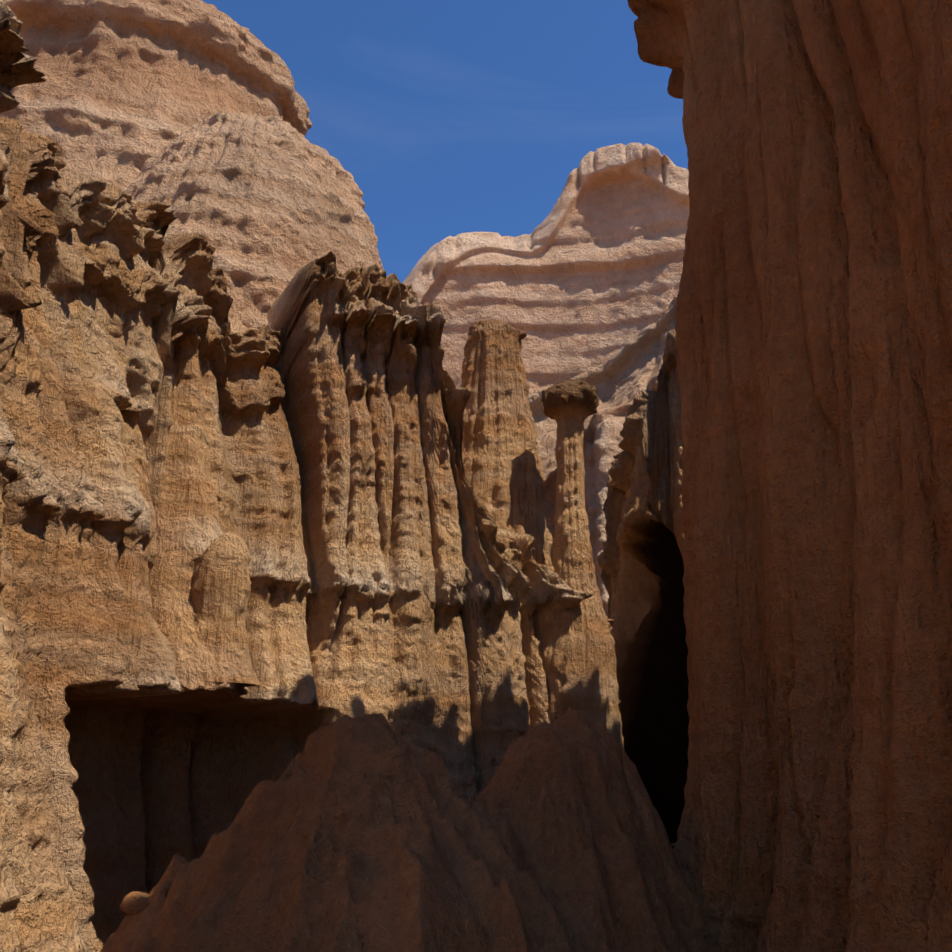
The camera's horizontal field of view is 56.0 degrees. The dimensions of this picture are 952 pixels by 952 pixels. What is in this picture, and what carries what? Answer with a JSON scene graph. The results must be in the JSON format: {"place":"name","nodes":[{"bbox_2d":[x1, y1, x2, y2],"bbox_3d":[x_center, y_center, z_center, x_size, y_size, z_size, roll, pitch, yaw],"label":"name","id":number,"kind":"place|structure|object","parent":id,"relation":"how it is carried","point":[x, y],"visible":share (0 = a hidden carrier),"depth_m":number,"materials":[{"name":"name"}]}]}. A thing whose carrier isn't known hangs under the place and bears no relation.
{"place":"outdoors","nodes":[
{"label":"outdoors","id":0,"kind":"place"},
{"bbox_2d":[0,0,311,191],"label":"rock dome","id":1,"kind":"object","parent":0,"point":[122,93],"visible":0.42,"depth_m":13.83,"materials":[{"name":"stone"}]},
{"bbox_2d":[125,112,383,329],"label":"rock dome","id":2,"kind":"structure","parent":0,"point":[268,206],"depth_m":11.95,"materials":[{"name":"stone"}]},
{"bbox_2d":[0,0,620,951],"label":"cliff","id":3,"kind":"structure","parent":0,"point":[164,420],"depth_m":8.08,"materials":[{"name":"brown stone"}]},
{"bbox_2d":[191,532,260,686],"bbox_3d":[-2.182,1.082,7.403,0.870,1.262,0.586,-1,-18,2],"label":"pinnacle rock","id":4,"kind":"object","parent":3,"relation":"on","point":[220,590],"visible":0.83,"depth_m":7.28,"materials":[{"name":"brown stone"}]},
{"bbox_2d":[100,706,720,951],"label":"mound terrain","id":5,"kind":"structure","parent":0,"point":[553,837],"depth_m":4.34,"materials":[{"name":"stone"}]},
{"bbox_2d":[200,0,687,282],"label":"sky","id":6,"kind":"structure","parent":0,"point":[452,118],"materials":[{"name":"blue"}]},
{"bbox_2d":[402,143,689,396],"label":"cliff terrain","id":7,"kind":"structure","parent":0,"point":[584,276],"depth_m":37.21,"materials":[{"name":"stone"}]},
{"bbox_2d":[528,293,677,617],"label":"terrain","id":8,"kind":"structure","parent":0,"point":[624,375],"depth_m":21.23,"materials":[{"name":"stone"}]},
{"bbox_2d":[597,329,688,848],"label":"terrain fins","id":9,"kind":"object","parent":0,"point":[640,560],"depth_m":11.19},
{"bbox_2d":[627,0,951,951],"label":"cliff","id":10,"kind":"structure","parent":0,"point":[813,338],"depth_m":4.79,"materials":[{"name":"stone"}]},
{"bbox_3d":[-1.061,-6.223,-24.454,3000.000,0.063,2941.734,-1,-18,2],"label":"terrain","id":11,"kind":"structure","parent":0,"visible":0},
{"bbox_2d":[119,784,696,951],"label":"rubble stones","id":12,"kind":"object","parent":11,"relation":"on","point":[134,903],"visible":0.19,"depth_m":4.56,"materials":[{"name":"stone"}]},
{"bbox_2d":[461,319,553,571],"bbox_3d":[0.238,1.353,10.620,2.228,7.125,1.795,-1,-18,2],"label":"hoodoo rock","id":13,"kind":"object","parent":11,"relation":"on","point":[503,467],"visible":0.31,"depth_m":10.91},
{"bbox_2d":[540,379,623,747],"bbox_3d":[1.031,1.705,9.857,1.426,5.985,1.407,-1,-18,2],"label":"hoodoo rock","id":14,"kind":"object","parent":11,"relation":"on","point":[578,656],"visible":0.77,"depth_m":9.74,"materials":[{"name":"brown stone"}]}
]}

